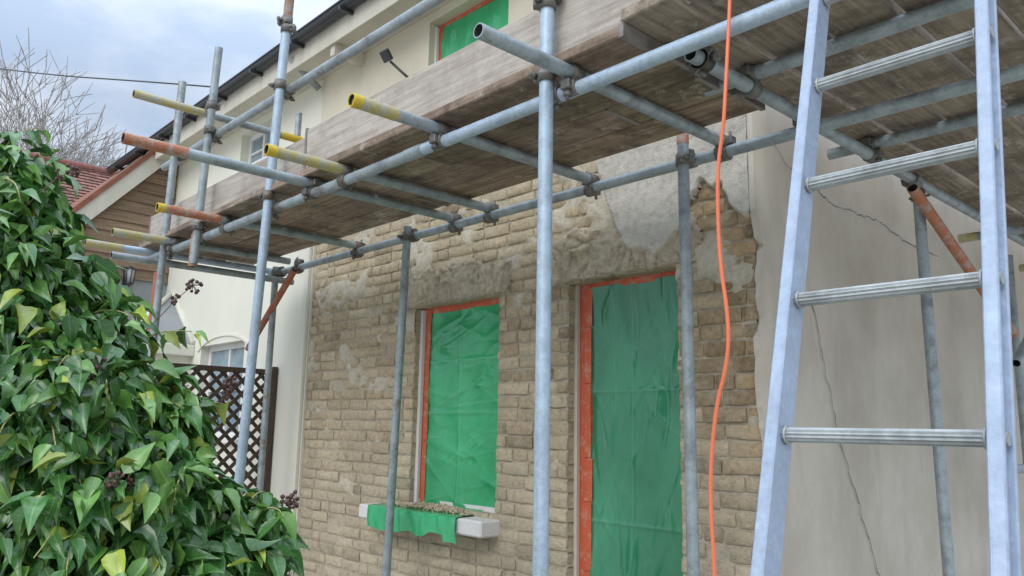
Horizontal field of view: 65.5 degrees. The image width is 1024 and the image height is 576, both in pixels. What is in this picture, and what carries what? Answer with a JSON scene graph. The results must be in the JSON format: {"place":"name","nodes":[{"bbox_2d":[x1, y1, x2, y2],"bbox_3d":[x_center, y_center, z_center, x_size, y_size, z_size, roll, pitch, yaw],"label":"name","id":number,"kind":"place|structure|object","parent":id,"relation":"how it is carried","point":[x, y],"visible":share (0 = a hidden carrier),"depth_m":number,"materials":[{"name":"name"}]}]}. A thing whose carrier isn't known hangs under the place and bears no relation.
{"place":"outdoors","nodes":[
{"label":"outdoors","id":0,"kind":"place"},
{"bbox_2d":[20,150,117,204],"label":"red tiled house","id":1,"kind":"structure","parent":0,"point":[90,178],"depth_m":13.14,"materials":[{"name":"tile"}]},
{"bbox_2d":[0,0,338,165],"label":"sky","id":2,"kind":"structure","parent":0,"point":[170,41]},
{"label":"ground","id":3,"kind":"structure","parent":0,"visible":0},
{"bbox_2d":[0,96,118,166],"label":"bare tree","id":4,"kind":"object","parent":3,"relation":"on","point":[81,151],"visible":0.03,"depth_m":21.91,"materials":[{"name":"brown plant"}]},
{"bbox_2d":[0,28,127,170],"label":"bare tree","id":5,"kind":"object","parent":3,"relation":"on","point":[18,126],"visible":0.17,"depth_m":17.78,"materials":[{"name":"brown plant"}]},
{"bbox_2d":[11,50,120,164],"bbox_3d":[-13.540,-0.229,21.969,4.737,10.777,10.364,10,-14,-42],"label":"bare tree","id":6,"kind":"object","parent":3,"relation":"on","point":[70,116],"visible":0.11,"depth_m":19.89,"materials":[{"name":"brown plant"}]},
{"bbox_2d":[70,151,178,319],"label":"timber clad house","id":7,"kind":"structure","parent":3,"relation":"on","point":[131,196],"depth_m":8.44,"materials":[{"name":"wood"}]},
{"bbox_2d":[122,266,135,286],"bbox_3d":[-3.994,-0.125,8.303,0.120,0.216,0.168,10,-14,-42],"label":"wall lantern","id":8,"kind":"object","parent":7,"relation":"attached to","point":[128,276],"depth_m":8.26,"materials":[{"name":"grey metal"}]},
{"bbox_2d":[0,128,310,575],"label":"ivy bush","id":9,"kind":"object","parent":3,"relation":"on","point":[107,446],"visible":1,"depth_m":2.07,"materials":[{"name":"green plant"}]},
{"bbox_2d":[130,289,195,387],"bbox_3d":[-4.103,1.456,8.249,0.707,2.936,2.140,10,-14,-42],"label":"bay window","id":10,"kind":"structure","parent":3,"relation":"on","point":[172,317],"depth_m":7.89,"materials":[{"name":"white glass"}]},
{"bbox_2d":[154,363,277,494],"bbox_3d":[-2.402,1.530,5.898,1.289,2.032,0.048,10,-14,-42],"label":"trellis","id":11,"kind":"object","parent":3,"relation":"on","point":[222,370],"visible":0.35,"depth_m":6.22,"materials":[{"name":"brown wood"}]},
{"bbox_2d":[166,0,533,575],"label":"rendered walls","id":12,"kind":"structure","parent":3,"relation":"on","point":[217,304],"depth_m":6.45,"materials":[{"name":"beige paint"}]},
{"bbox_2d":[196,334,248,350],"bbox_3d":[-2.684,0.492,7.369,0.012,0.128,1.168,10,-14,-42],"label":"window hood","id":13,"kind":"object","parent":12,"relation":"attached to","point":[246,341],"depth_m":7.36,"materials":[{"name":"white paint"}]},
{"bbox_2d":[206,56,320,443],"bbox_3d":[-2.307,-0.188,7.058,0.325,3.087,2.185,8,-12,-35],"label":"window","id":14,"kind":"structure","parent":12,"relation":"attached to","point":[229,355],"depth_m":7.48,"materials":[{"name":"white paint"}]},
{"bbox_2d":[106,0,452,174],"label":"eaves and roof","id":15,"kind":"object","parent":12,"relation":"on","point":[334,29],"visible":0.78,"depth_m":6.36,"materials":[{"name":"grey"}]},
{"bbox_2d":[0,68,209,87],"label":"overhead wire","id":16,"kind":"object","parent":15,"relation":"attached to","point":[107,78],"visible":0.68,"depth_m":13.66,"materials":[{"name":"grey"}]},
{"bbox_2d":[379,48,408,77],"bbox_3d":[-0.761,-1.486,5.459,0.318,0.310,0.101,0,-10,4],"label":"security light","id":17,"kind":"object","parent":12,"relation":"attached to","point":[386,55],"visible":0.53,"depth_m":5.47,"materials":[{"name":"grey"}]},
{"bbox_2d":[441,0,508,58],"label":"window plastic sheet","id":18,"kind":"object","parent":12,"relation":"attached to","point":[457,35],"depth_m":5.28,"materials":[{"name":"green plastic"}]},
{"bbox_2d":[407,114,750,309],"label":"broken lintels and render remnants","id":19,"kind":"object","parent":12,"relation":"attached to","point":[640,231],"visible":0.71,"depth_m":3.94,"materials":[{"name":"grey concrete"}]},
{"bbox_2d":[296,122,761,575],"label":"bricks","id":20,"kind":"object","parent":3,"relation":"on","point":[733,483],"visible":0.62,"depth_m":4.49,"materials":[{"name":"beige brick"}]},
{"bbox_2d":[359,503,500,537],"bbox_3d":[-0.509,1.385,4.783,0.200,0.088,1.216,10,-14,-42],"label":"window sill","id":21,"kind":"structure","parent":20,"relation":"attached to","point":[476,527],"depth_m":4.36,"materials":[{"name":"white concrete"}]},
{"bbox_2d":[367,502,481,543],"bbox_3d":[-0.538,1.395,4.796,0.237,0.173,0.932,10,-14,-42],"label":"sill plastic sheet","id":22,"kind":"object","parent":21,"relation":"on","point":[418,522],"visible":0.72,"depth_m":4.67,"materials":[{"name":"green plastic"}]},
{"bbox_2d":[395,501,482,516],"bbox_3d":[-0.486,1.322,4.806,0.160,0.049,0.809,10,-14,-42],"label":"mortar rubble","id":23,"kind":"object","parent":22,"relation":"on","point":[437,507],"visible":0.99,"depth_m":4.73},
{"bbox_2d":[424,304,500,507],"bbox_3d":[-0.298,0.715,4.837,0.035,1.216,0.724,10,-14,-42],"label":"window plastic sheet","id":24,"kind":"object","parent":20,"relation":"attached to","point":[461,443],"depth_m":4.83,"materials":[{"name":"green plastic"}]},
{"bbox_2d":[409,256,682,568],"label":"reveals","id":25,"kind":"object","parent":20,"relation":"attached to","point":[566,393],"visible":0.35,"depth_m":4.25,"materials":[{"name":"beige brick"}]},
{"bbox_2d":[413,0,675,575],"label":"taped frames","id":26,"kind":"structure","parent":3,"relation":"on","point":[583,460],"depth_m":4.18,"materials":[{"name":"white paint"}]},
{"bbox_2d":[589,275,682,575],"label":"door plastic sheet","id":27,"kind":"object","parent":26,"relation":"attached to","point":[637,522],"depth_m":3.88,"materials":[{"name":"green plastic"}]},
{"bbox_2d":[84,0,1023,575],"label":"scaffolding","id":28,"kind":"object","parent":3,"relation":"on","point":[544,92],"visible":0.96,"depth_m":3.34,"materials":[{"name":"metal"}]},
{"bbox_2d":[709,0,731,575],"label":"orange cable","id":29,"kind":"object","parent":28,"relation":"hanging from","point":[716,409],"visible":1,"depth_m":2.08,"materials":[{"name":"orange plastic"}]},
{"bbox_2d":[746,0,1023,575],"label":"gable wall","id":30,"kind":"structure","parent":3,"relation":"on","point":[873,366],"depth_m":4.01,"materials":[{"name":"beige paint"}]},
{"bbox_2d":[774,145,938,575],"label":"wall cracks","id":31,"kind":"structure","parent":30,"relation":"attached to","point":[824,362],"depth_m":3.75,"materials":[{"name":"grey"}]},
{"bbox_2d":[750,0,1021,575],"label":"aluminium ladder","id":32,"kind":"object","parent":3,"relation":"on","point":[995,437],"visible":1,"depth_m":1.46,"materials":[{"name":"silver metal"}]}
]}

